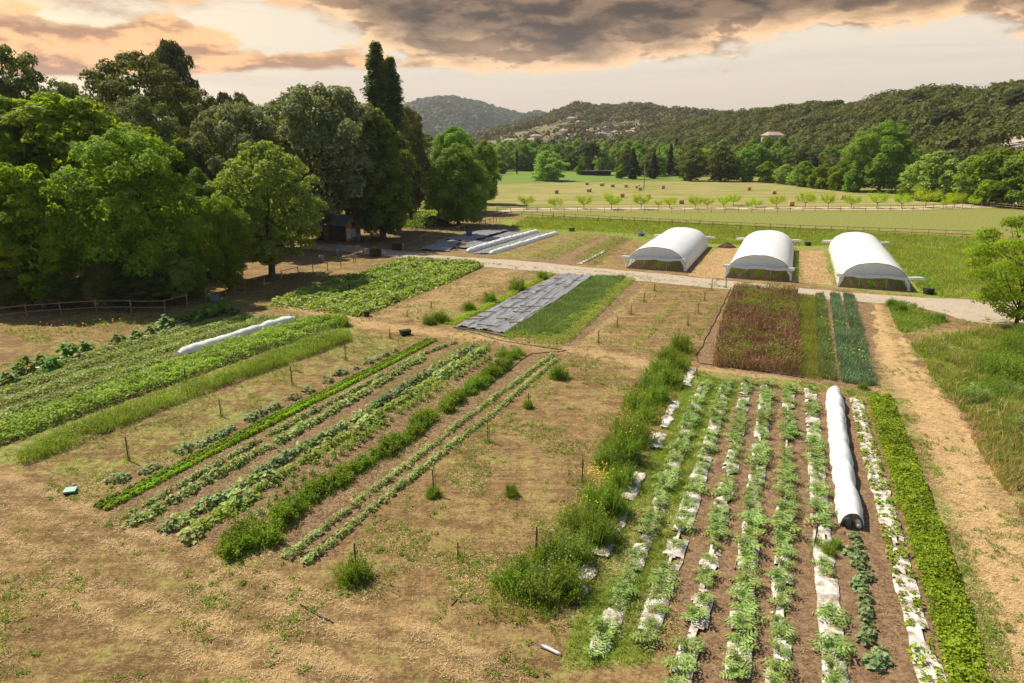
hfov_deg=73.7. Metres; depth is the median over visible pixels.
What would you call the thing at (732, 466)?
artichoke plant
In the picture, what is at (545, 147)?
broadleaf tree
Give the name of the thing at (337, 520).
bean plant
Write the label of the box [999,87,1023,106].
umbrella pine
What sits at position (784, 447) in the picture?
artichoke plant
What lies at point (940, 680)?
seedling plant
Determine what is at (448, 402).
bushy tomato plant
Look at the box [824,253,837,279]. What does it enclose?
weeds by greenhouse
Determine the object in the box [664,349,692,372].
green bush
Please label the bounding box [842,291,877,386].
leek row
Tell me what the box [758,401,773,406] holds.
artichoke plant
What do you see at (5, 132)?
walnut tree
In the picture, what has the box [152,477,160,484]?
lettuce head
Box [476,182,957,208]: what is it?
hay field
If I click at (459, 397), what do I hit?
bushy tomato plant
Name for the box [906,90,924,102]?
umbrella pine
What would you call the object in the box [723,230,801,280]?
greenhouse
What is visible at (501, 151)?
pale broadleaf tree
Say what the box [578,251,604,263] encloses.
film strip
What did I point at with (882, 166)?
plane tree
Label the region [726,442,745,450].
artichoke plant
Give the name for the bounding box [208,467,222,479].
squash plant
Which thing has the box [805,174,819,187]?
bright broadleaf tree
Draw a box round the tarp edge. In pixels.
[452,327,505,336]
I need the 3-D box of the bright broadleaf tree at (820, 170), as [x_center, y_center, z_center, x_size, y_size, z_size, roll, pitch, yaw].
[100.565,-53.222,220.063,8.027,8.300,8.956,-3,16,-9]
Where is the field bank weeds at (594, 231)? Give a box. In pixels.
[510,225,658,238]
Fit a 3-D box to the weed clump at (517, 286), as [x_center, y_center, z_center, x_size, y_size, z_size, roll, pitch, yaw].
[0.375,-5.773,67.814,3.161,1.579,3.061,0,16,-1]
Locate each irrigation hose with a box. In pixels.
[214,393,405,502]
[300,463,428,556]
[300,604,333,623]
[454,327,566,390]
[696,288,803,377]
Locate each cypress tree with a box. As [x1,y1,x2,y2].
[515,148,518,173]
[666,143,673,175]
[674,137,677,148]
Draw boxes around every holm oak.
[30,77,88,166]
[64,74,129,114]
[110,92,187,174]
[174,87,233,157]
[331,178,371,217]
[401,105,431,223]
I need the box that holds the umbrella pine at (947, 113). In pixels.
[931,107,958,120]
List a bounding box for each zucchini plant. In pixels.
[841,544,860,558]
[847,531,861,541]
[848,559,860,569]
[848,576,865,588]
[849,553,862,562]
[851,538,866,548]
[852,583,869,593]
[853,550,867,560]
[853,558,871,571]
[853,570,868,582]
[855,600,874,609]
[855,629,875,646]
[856,589,874,604]
[858,609,873,620]
[859,606,873,617]
[859,618,875,628]
[860,625,876,637]
[860,652,886,672]
[863,571,875,581]
[868,649,891,668]
[870,643,889,657]
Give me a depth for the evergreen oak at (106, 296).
59.14 m
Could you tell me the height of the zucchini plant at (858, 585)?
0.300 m
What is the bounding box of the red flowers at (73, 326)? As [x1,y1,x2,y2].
[16,313,130,334]
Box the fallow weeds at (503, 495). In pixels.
[362,363,646,609]
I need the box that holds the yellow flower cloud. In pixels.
[583,461,608,480]
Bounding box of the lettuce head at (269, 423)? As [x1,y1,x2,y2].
[265,420,272,426]
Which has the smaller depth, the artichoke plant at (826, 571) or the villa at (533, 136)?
the artichoke plant at (826, 571)
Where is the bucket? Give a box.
[364,310,368,316]
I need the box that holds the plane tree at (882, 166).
[840,120,926,191]
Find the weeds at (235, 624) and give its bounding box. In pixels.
[0,508,489,682]
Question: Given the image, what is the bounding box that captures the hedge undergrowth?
[473,347,688,624]
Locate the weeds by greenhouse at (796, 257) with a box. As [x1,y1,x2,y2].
[792,249,802,281]
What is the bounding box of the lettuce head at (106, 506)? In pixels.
[103,504,112,510]
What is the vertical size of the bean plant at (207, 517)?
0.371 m
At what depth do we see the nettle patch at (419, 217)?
119.73 m
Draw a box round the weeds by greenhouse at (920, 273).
[910,265,941,293]
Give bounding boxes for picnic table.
[360,235,371,241]
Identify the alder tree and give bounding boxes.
[178,167,228,278]
[278,173,319,226]
[347,107,413,239]
[404,147,423,208]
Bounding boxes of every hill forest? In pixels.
[207,94,547,136]
[468,100,720,146]
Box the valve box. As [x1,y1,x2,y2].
[62,486,77,495]
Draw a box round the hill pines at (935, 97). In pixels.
[622,79,1023,174]
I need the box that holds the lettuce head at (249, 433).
[246,430,252,436]
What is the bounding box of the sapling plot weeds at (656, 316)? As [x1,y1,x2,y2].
[576,282,726,351]
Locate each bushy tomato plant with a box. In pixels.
[204,533,249,572]
[206,527,251,559]
[211,513,262,547]
[232,527,275,556]
[249,518,269,531]
[250,520,289,561]
[260,497,316,527]
[261,502,306,531]
[276,492,317,513]
[294,478,334,505]
[296,481,325,506]
[309,472,338,496]
[324,467,365,495]
[325,459,358,478]
[348,458,369,474]
[353,451,375,469]
[365,445,388,461]
[373,437,404,458]
[379,433,405,455]
[389,430,410,450]
[401,417,435,433]
[401,428,422,440]
[402,408,439,428]
[406,421,427,442]
[417,406,445,422]
[435,395,458,413]
[436,402,454,413]
[443,388,470,406]
[453,388,476,400]
[457,384,478,396]
[462,379,488,392]
[466,372,495,386]
[468,376,488,390]
[476,369,493,383]
[480,365,506,378]
[481,361,505,370]
[483,364,507,376]
[494,358,518,371]
[501,355,514,363]
[504,349,516,359]
[508,350,520,360]
[511,347,528,355]
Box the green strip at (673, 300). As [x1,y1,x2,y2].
[631,298,679,347]
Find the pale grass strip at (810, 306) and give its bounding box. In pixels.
[798,293,821,379]
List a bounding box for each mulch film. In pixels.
[12,322,187,373]
[566,564,598,596]
[590,382,709,656]
[592,512,627,556]
[622,471,645,499]
[638,383,731,636]
[647,432,666,447]
[661,400,680,427]
[665,383,750,682]
[684,369,695,386]
[725,384,772,679]
[765,387,794,682]
[804,388,849,682]
[850,398,946,682]
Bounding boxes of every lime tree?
[418,142,492,225]
[421,125,486,192]
[473,139,501,203]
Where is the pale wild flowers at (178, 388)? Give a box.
[18,326,351,456]
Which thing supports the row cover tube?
on the ground at (420, 589)
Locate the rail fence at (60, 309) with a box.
[0,249,363,317]
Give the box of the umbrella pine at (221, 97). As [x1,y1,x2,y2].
[212,91,233,106]
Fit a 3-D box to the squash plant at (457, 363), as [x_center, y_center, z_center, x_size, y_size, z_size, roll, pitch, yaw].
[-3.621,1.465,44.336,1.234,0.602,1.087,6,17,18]
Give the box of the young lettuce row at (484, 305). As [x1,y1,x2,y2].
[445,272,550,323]
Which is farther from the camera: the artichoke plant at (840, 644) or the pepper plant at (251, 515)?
the pepper plant at (251, 515)
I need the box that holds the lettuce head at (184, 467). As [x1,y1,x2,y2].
[180,465,187,470]
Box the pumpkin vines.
[267,256,475,314]
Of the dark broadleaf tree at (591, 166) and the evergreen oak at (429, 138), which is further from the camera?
the dark broadleaf tree at (591, 166)
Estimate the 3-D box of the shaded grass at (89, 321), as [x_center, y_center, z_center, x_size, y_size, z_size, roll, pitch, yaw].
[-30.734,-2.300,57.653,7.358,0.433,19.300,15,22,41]
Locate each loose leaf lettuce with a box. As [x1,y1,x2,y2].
[95,503,105,509]
[105,494,113,500]
[157,471,165,476]
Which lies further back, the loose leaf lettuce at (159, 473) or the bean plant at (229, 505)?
the loose leaf lettuce at (159, 473)
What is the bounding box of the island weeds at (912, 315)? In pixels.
[890,300,943,331]
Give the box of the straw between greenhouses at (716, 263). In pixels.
[690,249,736,277]
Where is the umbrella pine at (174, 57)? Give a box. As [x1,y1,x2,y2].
[138,38,203,134]
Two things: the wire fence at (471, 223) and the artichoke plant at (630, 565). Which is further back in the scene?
the wire fence at (471, 223)
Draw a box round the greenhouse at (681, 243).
[621,227,714,270]
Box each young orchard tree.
[516,194,535,208]
[547,197,563,205]
[574,195,593,208]
[602,192,623,208]
[632,191,651,204]
[654,200,662,205]
[663,196,677,207]
[687,196,703,206]
[701,197,714,204]
[716,196,731,208]
[726,193,742,204]
[744,201,753,206]
[749,198,762,207]
[767,195,787,205]
[793,191,817,205]
[818,192,835,205]
[841,194,862,205]
[867,191,890,207]
[892,192,913,207]
[914,186,942,207]
[940,199,953,204]
[945,192,967,207]
[968,197,982,202]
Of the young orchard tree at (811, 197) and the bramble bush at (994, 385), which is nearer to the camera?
the bramble bush at (994, 385)
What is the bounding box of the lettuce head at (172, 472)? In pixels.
[169,470,177,475]
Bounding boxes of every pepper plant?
[245,507,257,522]
[255,505,263,514]
[272,490,280,500]
[287,474,297,488]
[299,469,307,481]
[308,465,316,475]
[321,452,329,466]
[337,443,346,455]
[344,439,352,449]
[349,431,358,446]
[356,431,365,440]
[363,426,372,437]
[380,410,387,424]
[422,387,430,396]
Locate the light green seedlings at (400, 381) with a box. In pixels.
[374,365,426,393]
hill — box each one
[415,102,518,148]
[473,110,706,146]
[672,112,1018,196]
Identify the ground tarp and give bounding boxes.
[420,239,460,250]
[443,229,507,240]
[454,232,523,247]
[456,273,592,331]
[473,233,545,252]
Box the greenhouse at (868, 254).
[822,232,924,290]
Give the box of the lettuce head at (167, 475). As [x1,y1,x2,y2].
[163,472,171,478]
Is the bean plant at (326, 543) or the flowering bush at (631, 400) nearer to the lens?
the bean plant at (326, 543)
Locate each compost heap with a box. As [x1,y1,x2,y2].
[413,222,428,227]
[421,215,452,226]
[718,242,736,247]
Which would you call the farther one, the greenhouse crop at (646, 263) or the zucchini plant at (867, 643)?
the greenhouse crop at (646, 263)
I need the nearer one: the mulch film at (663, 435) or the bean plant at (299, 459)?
the bean plant at (299, 459)
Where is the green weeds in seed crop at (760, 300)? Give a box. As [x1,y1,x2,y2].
[715,282,801,372]
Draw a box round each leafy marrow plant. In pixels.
[0,367,21,383]
[9,355,42,374]
[30,351,50,365]
[39,354,64,371]
[51,340,79,359]
[74,339,94,354]
[108,330,128,343]
[128,326,145,338]
[142,322,160,334]
[154,314,175,327]
[173,312,189,322]
[184,308,205,322]
[199,305,222,317]
[214,302,233,313]
[223,304,240,315]
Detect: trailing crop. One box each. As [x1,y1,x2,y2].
[0,314,306,428]
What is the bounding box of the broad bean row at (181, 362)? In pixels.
[0,312,346,443]
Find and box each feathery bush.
[505,555,581,618]
[541,516,617,581]
[579,435,633,475]
[630,366,673,395]
[646,342,684,360]
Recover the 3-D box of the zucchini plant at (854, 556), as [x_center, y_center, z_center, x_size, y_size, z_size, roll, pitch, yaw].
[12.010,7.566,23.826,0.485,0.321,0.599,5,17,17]
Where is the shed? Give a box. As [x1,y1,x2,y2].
[580,170,611,174]
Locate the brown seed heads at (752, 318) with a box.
[712,281,801,371]
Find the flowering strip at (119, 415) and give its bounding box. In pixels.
[11,327,352,463]
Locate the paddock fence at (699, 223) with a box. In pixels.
[511,211,997,238]
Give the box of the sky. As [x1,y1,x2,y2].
[0,0,1023,121]
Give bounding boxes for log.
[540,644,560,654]
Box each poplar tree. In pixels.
[359,40,395,231]
[380,55,412,230]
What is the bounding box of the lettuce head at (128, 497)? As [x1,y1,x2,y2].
[122,494,131,500]
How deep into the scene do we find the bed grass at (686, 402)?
26.86 m
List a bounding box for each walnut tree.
[0,91,173,278]
[0,94,63,263]
[0,162,87,306]
[0,200,34,308]
[102,122,181,252]
[162,135,229,209]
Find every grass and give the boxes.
[0,491,601,682]
[0,552,515,682]
[3,295,250,343]
[26,335,396,472]
[112,340,546,567]
[349,358,632,610]
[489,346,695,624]
[510,216,1022,300]
[559,375,740,670]
[696,370,880,396]
[888,299,947,331]
[894,397,1014,682]
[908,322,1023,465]
[910,322,1023,462]
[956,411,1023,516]
[960,413,1023,512]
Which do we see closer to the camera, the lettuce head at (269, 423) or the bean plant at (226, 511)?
the bean plant at (226, 511)
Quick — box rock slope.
[998,135,1023,149]
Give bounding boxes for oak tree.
[148,251,195,303]
[201,140,328,277]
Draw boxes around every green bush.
[483,548,544,607]
[571,503,644,559]
[573,480,633,520]
[595,458,651,494]
[633,401,661,425]
[640,381,676,408]
[655,363,690,391]
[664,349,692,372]
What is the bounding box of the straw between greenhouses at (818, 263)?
[797,252,827,283]
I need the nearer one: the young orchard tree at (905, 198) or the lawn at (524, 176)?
the young orchard tree at (905, 198)
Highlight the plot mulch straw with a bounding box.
[93,340,549,566]
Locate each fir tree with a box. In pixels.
[622,148,641,178]
[645,153,660,178]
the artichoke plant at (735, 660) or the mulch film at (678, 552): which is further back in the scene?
the mulch film at (678, 552)
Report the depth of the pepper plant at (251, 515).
26.19 m
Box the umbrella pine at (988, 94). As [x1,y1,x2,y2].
[976,91,994,103]
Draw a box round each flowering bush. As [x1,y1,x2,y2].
[544,491,621,545]
[578,471,632,521]
[583,406,666,452]
[603,425,646,468]
[616,384,661,415]
[638,355,678,375]
[660,329,699,353]
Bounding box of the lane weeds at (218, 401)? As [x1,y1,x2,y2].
[26,338,428,475]
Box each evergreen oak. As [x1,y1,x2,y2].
[0,43,59,162]
[0,257,33,310]
[0,260,50,305]
[38,267,91,309]
[76,252,136,306]
[77,49,204,160]
[119,269,172,306]
[224,91,256,129]
[264,99,308,212]
[412,134,437,200]
[421,158,448,211]
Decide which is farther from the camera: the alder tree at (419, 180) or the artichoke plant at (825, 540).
the alder tree at (419, 180)
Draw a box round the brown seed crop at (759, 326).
[711,282,804,375]
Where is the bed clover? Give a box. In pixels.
[556,375,738,669]
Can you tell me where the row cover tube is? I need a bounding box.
[825,386,863,527]
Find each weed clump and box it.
[319,315,330,324]
[322,549,385,597]
[331,315,355,327]
[421,313,434,324]
[422,483,445,500]
[430,309,452,324]
[458,300,479,311]
[479,290,501,304]
[496,347,509,357]
[499,482,524,500]
[505,277,528,291]
[521,399,535,409]
[531,269,553,279]
[544,360,572,381]
[820,538,840,558]
[828,535,845,553]
[854,382,868,389]
[884,298,898,306]
[891,301,910,312]
[934,312,950,321]
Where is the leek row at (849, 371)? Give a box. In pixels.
[829,290,862,383]
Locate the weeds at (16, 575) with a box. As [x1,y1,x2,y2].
[0,263,1023,682]
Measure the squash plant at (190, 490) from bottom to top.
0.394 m
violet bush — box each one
[510,527,580,569]
[536,544,601,611]
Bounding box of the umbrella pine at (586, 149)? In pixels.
[569,142,604,169]
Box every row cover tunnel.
[176,316,296,354]
[466,229,538,252]
[489,231,557,254]
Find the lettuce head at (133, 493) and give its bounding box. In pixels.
[129,491,136,497]
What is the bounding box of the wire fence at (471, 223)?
[420,211,511,242]
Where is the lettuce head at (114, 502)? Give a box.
[109,500,118,506]
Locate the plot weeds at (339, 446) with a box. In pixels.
[115,340,546,564]
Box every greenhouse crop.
[643,260,656,267]
[654,261,666,268]
[663,261,676,268]
[730,256,743,276]
[742,269,751,276]
[755,255,765,277]
[768,270,775,278]
[778,264,787,278]
[850,267,862,284]
[865,278,876,286]
[877,278,889,287]
[881,263,904,287]
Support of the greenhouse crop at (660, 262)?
on the ground at (420, 589)
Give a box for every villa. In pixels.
[530,134,541,139]
[552,135,561,141]
[559,129,568,134]
[566,117,575,121]
[603,126,610,132]
[761,132,784,141]
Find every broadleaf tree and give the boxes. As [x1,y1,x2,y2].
[494,142,507,148]
[494,145,511,164]
[496,161,508,173]
[504,140,517,149]
[504,146,518,169]
[508,144,534,170]
[515,139,525,145]
[523,147,538,170]
[526,141,539,161]
[529,150,570,180]
[536,144,554,171]
[547,139,557,145]
[552,143,563,167]
[558,139,565,144]
[558,146,578,170]
[571,140,581,149]
[573,156,586,169]
[575,163,583,174]
[581,155,599,169]
[592,146,611,169]
[600,141,609,162]
[605,149,617,170]
[608,139,614,148]
[609,141,622,157]
[614,144,631,164]
[614,165,624,178]
[616,149,638,175]
[621,140,632,148]
[630,142,646,157]
[635,151,643,172]
[638,152,665,175]
[643,147,658,162]
[652,141,659,148]
[656,146,675,175]
[658,143,667,167]
[665,149,683,174]
[675,149,708,180]
[684,143,696,153]
[684,147,706,172]
[704,145,741,181]
[704,149,713,174]
[705,141,713,148]
[709,144,717,150]
[717,140,732,149]
[729,148,761,180]
[730,144,745,152]
[731,147,758,169]
[745,139,755,147]
[750,144,772,172]
[755,161,777,181]
[757,135,773,154]
[762,147,783,168]
[768,169,784,181]
[771,136,790,164]
[772,164,794,183]
[774,146,793,169]
[783,144,818,172]
[785,170,800,184]
[788,135,797,150]
[791,161,815,186]
[804,148,822,167]
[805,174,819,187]
[808,163,830,188]
[816,146,838,173]
[826,161,850,190]
[834,144,845,150]
[841,169,865,191]
[896,176,914,197]
[898,150,967,200]
[943,155,997,203]
[952,147,1023,205]
[995,151,1023,207]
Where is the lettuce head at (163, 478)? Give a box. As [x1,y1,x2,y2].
[158,476,166,482]
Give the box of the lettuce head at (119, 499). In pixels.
[116,496,125,503]
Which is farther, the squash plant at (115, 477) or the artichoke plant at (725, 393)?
the artichoke plant at (725, 393)
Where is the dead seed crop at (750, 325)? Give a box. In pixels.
[697,282,800,373]
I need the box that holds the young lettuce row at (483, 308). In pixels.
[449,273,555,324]
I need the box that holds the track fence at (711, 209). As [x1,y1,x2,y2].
[497,202,1023,211]
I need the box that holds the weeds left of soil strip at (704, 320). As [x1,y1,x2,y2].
[687,299,722,353]
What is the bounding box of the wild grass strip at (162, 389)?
[4,327,342,458]
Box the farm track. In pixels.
[488,202,1016,213]
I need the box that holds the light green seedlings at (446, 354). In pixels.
[425,342,467,368]
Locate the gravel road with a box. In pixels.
[300,243,1023,326]
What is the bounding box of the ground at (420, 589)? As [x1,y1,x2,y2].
[0,149,1023,682]
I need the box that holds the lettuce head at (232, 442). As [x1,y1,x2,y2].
[228,439,235,445]
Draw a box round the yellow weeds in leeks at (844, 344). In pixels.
[821,315,871,369]
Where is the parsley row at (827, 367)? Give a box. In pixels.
[815,292,837,380]
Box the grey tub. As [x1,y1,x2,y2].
[209,294,219,300]
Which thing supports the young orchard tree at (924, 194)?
on the ground at (420, 589)
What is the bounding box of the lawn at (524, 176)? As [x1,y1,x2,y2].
[492,170,693,182]
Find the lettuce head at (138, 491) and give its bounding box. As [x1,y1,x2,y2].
[134,488,143,494]
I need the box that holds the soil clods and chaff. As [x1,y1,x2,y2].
[0,263,948,682]
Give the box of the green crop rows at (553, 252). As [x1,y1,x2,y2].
[528,234,598,259]
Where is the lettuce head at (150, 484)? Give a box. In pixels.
[146,482,154,487]
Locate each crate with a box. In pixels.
[369,246,381,256]
[391,241,403,250]
[399,329,411,335]
[923,288,934,294]
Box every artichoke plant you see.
[583,640,609,657]
[588,614,619,650]
[606,593,634,611]
[607,577,641,600]
[618,569,642,584]
[623,545,649,560]
[623,558,642,571]
[630,625,661,654]
[633,519,659,542]
[637,510,661,529]
[637,537,654,548]
[638,615,663,628]
[642,506,664,520]
[645,567,681,593]
[645,580,676,599]
[645,599,670,612]
[650,494,670,505]
[651,489,670,498]
[652,467,681,484]
[653,477,676,492]
[655,559,680,574]
[660,652,700,682]
[661,674,688,682]
[663,442,693,454]
[663,463,683,476]
[664,450,683,463]
[668,516,697,535]
[669,538,686,547]
[670,438,696,449]
[670,635,706,659]
[675,432,689,444]
[676,420,694,429]
[676,506,694,517]
[678,428,697,437]
[678,499,694,508]
[680,408,699,418]
[680,491,698,500]
[680,604,709,621]
[681,403,703,415]
[681,413,701,426]
[683,478,709,494]
[688,474,703,482]
[689,395,707,403]
[691,561,724,585]
[693,461,710,468]
[693,590,715,604]
[694,379,713,388]
[695,384,709,391]
[695,468,705,473]
[695,573,714,587]
[696,441,723,450]
[696,455,709,461]
[698,448,712,456]
[699,552,717,563]
[700,434,719,441]
[701,519,734,540]
[702,428,718,436]
[705,410,728,420]
[705,513,730,527]
[705,539,723,549]
[707,485,737,501]
[708,400,729,410]
[708,504,735,518]
[709,407,724,415]
[710,416,721,425]
[711,498,725,506]
[713,393,728,401]
[714,384,734,392]
[715,477,737,492]
[718,389,731,395]
[719,658,747,679]
[720,379,735,387]
[720,474,736,480]
[721,643,755,676]
[722,456,738,462]
[723,427,740,436]
[723,450,739,457]
[723,464,741,473]
[724,629,758,654]
[725,434,746,444]
[725,581,759,607]
[725,608,762,631]
[726,423,749,432]
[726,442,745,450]
[727,599,767,623]
[729,415,750,427]
[730,569,767,591]
[732,406,747,412]
[732,411,749,419]
[732,532,764,555]
[736,385,750,391]
[736,544,763,561]
[736,558,762,576]
[737,397,751,405]
[737,511,769,529]
[739,376,756,385]
[739,382,756,390]
[739,483,763,495]
[739,508,763,522]
[739,525,765,539]
[740,497,763,512]
[742,492,763,502]
[744,452,771,465]
[746,474,767,489]
[748,446,772,459]
[748,470,765,477]
[749,464,766,473]
[750,441,770,452]
[751,408,773,419]
[754,411,774,420]
[754,419,773,427]
[754,424,767,432]
[754,438,768,446]
[755,405,774,414]
[756,430,771,439]
[757,387,777,398]
[757,394,776,404]
[758,377,777,385]
[758,385,776,393]
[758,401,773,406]
[759,656,795,681]
[764,566,796,584]
[765,612,791,626]
[766,509,801,533]
[767,592,792,613]
[767,621,798,646]
[767,671,787,682]
[769,640,794,658]
[770,517,803,539]
[771,581,798,597]
[772,462,800,477]
[772,486,802,501]
[772,528,792,546]
[772,540,797,558]
[773,479,795,491]
[773,497,803,516]
[773,555,796,572]
[774,469,801,484]
[775,449,794,462]
[776,419,801,430]
[776,433,794,439]
[777,443,793,451]
[777,456,797,467]
[777,497,799,507]
[778,406,796,415]
[779,381,801,394]
[779,424,804,438]
[780,397,797,404]
[782,415,796,427]
[801,403,823,412]
[801,445,825,457]
[802,434,827,444]
[802,509,837,530]
[803,401,823,407]
[803,456,829,468]
[804,395,821,403]
[805,385,817,390]
[805,441,826,454]
[805,498,836,516]
[806,410,817,416]
[806,420,822,427]
[806,481,834,496]
[807,432,822,440]
[808,427,822,433]
[808,462,827,471]
[808,468,825,480]
[808,496,827,504]
[809,479,827,490]
[809,630,858,664]
[810,553,834,565]
[811,537,830,546]
[812,600,852,629]
[817,565,835,577]
[820,670,846,682]
[821,654,848,681]
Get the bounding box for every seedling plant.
[872,498,884,504]
[875,512,887,517]
[884,525,895,534]
[885,497,897,504]
[885,547,899,556]
[886,553,898,559]
[890,566,901,574]
[897,546,910,555]
[897,550,907,558]
[898,590,907,595]
[901,618,914,626]
[904,571,916,579]
[906,642,923,653]
[910,652,927,667]
[912,597,926,606]
[912,602,924,613]
[918,669,932,682]
[925,640,935,648]
[926,649,936,656]
[936,677,945,682]
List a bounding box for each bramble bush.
[930,380,1006,404]
[950,346,1023,382]
[956,349,1008,374]
[974,369,1015,400]
[977,355,1023,388]
[978,405,1023,437]
[980,333,1023,359]
[981,333,1022,350]
[987,321,1023,342]
[993,376,1023,400]
[1001,321,1022,330]
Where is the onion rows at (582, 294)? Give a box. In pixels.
[505,274,625,335]
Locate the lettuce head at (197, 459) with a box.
[195,457,202,462]
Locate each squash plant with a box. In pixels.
[104,473,120,484]
[113,471,132,483]
[120,514,143,528]
[133,510,153,522]
[137,467,148,475]
[142,509,158,517]
[143,461,162,472]
[145,504,165,515]
[151,500,167,511]
[154,517,182,535]
[163,493,181,503]
[164,494,181,504]
[170,511,190,527]
[173,442,196,453]
[176,525,205,544]
[177,489,188,498]
[180,484,194,497]
[184,482,200,490]
[184,508,198,516]
[190,503,206,512]
[194,440,207,447]
[196,480,206,488]
[196,495,216,510]
[198,475,213,485]
[201,471,216,482]
[202,435,214,443]
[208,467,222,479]
[211,429,229,439]
[211,490,228,505]
[212,465,226,476]
[217,488,234,498]
[218,427,231,436]
[221,463,231,471]
[225,423,235,430]
[225,459,238,470]
[226,486,257,508]
[228,483,243,491]
[231,457,246,466]
[234,453,251,462]
[236,473,256,488]
[241,412,258,422]
[244,471,256,480]
[247,449,259,458]
[252,446,262,455]
[253,469,283,488]
[254,407,266,416]
[254,463,269,474]
[256,463,275,472]
[262,443,275,450]
[265,406,274,412]
[265,455,285,466]
[268,399,282,409]
[272,435,286,445]
[273,448,294,458]
[274,431,289,438]
[274,451,291,462]
[285,392,301,399]
[286,447,300,455]
[287,429,300,435]
[294,439,310,454]
[297,420,310,429]
[300,438,314,449]
[301,384,315,394]
[303,419,313,427]
[308,437,317,445]
[310,415,322,424]
[316,430,332,439]
[316,436,336,449]
[318,428,334,439]
[321,375,334,382]
[323,408,333,416]
[325,406,338,414]
[327,425,340,434]
[332,368,342,375]
[334,421,346,431]
[338,368,349,374]
[338,400,349,406]
[339,420,349,427]
[344,392,357,399]
[346,394,358,401]
[349,411,361,422]
[353,418,372,430]
[354,390,365,397]
[356,407,371,415]
[358,388,369,395]
[360,413,379,425]
[362,357,374,363]
[364,401,378,411]
[370,380,382,387]
[371,400,383,407]
[372,355,381,360]
[375,397,386,404]
[380,394,391,401]
[382,351,390,356]
[382,374,391,381]
[388,389,400,396]
[389,368,400,375]
[391,386,402,393]
[393,383,408,391]
[397,380,409,389]
[401,389,414,398]
[404,386,419,397]
[406,377,420,385]
[408,375,421,382]
[412,357,421,364]
[416,370,429,378]
[430,363,441,369]
[432,369,448,378]
[438,360,446,366]
[439,365,455,375]
[447,359,463,369]
[449,352,459,360]
[456,348,467,354]
[468,348,481,356]
[471,340,480,347]
[472,347,484,354]
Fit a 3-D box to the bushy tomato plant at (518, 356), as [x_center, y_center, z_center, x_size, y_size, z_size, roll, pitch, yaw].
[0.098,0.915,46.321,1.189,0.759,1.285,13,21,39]
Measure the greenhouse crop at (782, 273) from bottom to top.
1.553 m
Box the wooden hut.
[314,214,360,241]
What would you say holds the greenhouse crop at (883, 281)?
on the ground at (420, 589)
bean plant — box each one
[128,507,139,514]
[140,500,152,507]
[154,491,166,499]
[163,486,172,495]
[174,481,183,488]
[189,518,207,533]
[195,466,207,474]
[198,515,213,524]
[208,506,224,522]
[210,459,222,466]
[211,506,230,517]
[214,517,223,524]
[220,500,237,512]
[224,495,241,506]
[228,507,237,516]
[234,445,246,453]
[238,499,248,511]
[241,442,252,448]
[249,488,259,496]
[254,479,266,491]
[275,470,287,478]
[276,423,285,430]
[277,466,290,474]
[280,547,294,561]
[284,463,299,471]
[291,544,301,555]
[293,413,304,420]
[295,541,304,547]
[296,455,307,464]
[300,449,313,464]
[300,555,312,564]
[303,535,310,545]
[306,546,321,559]
[307,531,317,541]
[308,448,319,458]
[312,446,325,454]
[312,527,322,536]
[314,543,325,556]
[321,521,329,530]
[322,442,332,450]
[323,517,334,526]
[324,536,337,545]
[324,541,333,548]
[331,432,344,445]
[332,513,340,522]
[333,529,344,540]
[334,430,348,440]
[336,509,347,516]
[339,527,349,534]
[342,506,351,513]
[343,521,353,531]
[348,426,357,435]
[348,497,359,508]
[350,517,360,525]
[357,494,365,500]
[360,417,376,425]
[365,504,376,511]
[371,500,380,509]
[372,408,385,416]
[372,481,381,489]
[378,479,386,485]
[378,494,387,501]
[381,473,393,482]
[384,401,396,409]
[385,488,395,496]
[392,397,406,405]
[393,466,403,472]
[393,482,403,488]
[398,477,407,487]
[401,461,410,468]
[403,475,412,482]
[407,471,416,479]
[410,468,420,475]
[413,384,422,391]
[444,442,453,449]
[446,425,455,433]
[450,438,459,444]
[451,420,459,427]
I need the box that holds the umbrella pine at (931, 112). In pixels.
[923,107,943,128]
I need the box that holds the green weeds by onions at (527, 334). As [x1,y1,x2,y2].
[501,329,564,349]
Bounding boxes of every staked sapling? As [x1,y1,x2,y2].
[119,433,136,464]
[177,368,191,383]
[215,397,228,416]
[285,365,297,386]
[340,344,348,360]
[350,536,363,563]
[425,466,444,495]
[437,536,472,564]
[483,416,496,443]
[523,516,553,562]
[574,456,591,485]
[595,328,602,343]
[608,415,620,439]
[806,522,827,550]
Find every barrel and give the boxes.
[319,255,323,262]
[334,248,338,255]
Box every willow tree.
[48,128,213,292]
[193,194,253,289]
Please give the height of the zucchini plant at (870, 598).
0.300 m
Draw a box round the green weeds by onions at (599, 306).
[536,276,635,342]
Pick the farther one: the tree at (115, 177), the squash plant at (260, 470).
the tree at (115, 177)
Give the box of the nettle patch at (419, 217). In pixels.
[403,209,452,230]
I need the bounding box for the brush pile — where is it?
[971,403,1022,416]
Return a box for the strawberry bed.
[865,392,993,682]
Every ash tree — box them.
[180,100,290,218]
[242,81,391,240]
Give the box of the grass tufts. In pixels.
[0,257,1023,682]
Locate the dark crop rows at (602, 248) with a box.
[572,235,629,263]
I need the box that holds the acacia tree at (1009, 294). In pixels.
[959,214,1023,324]

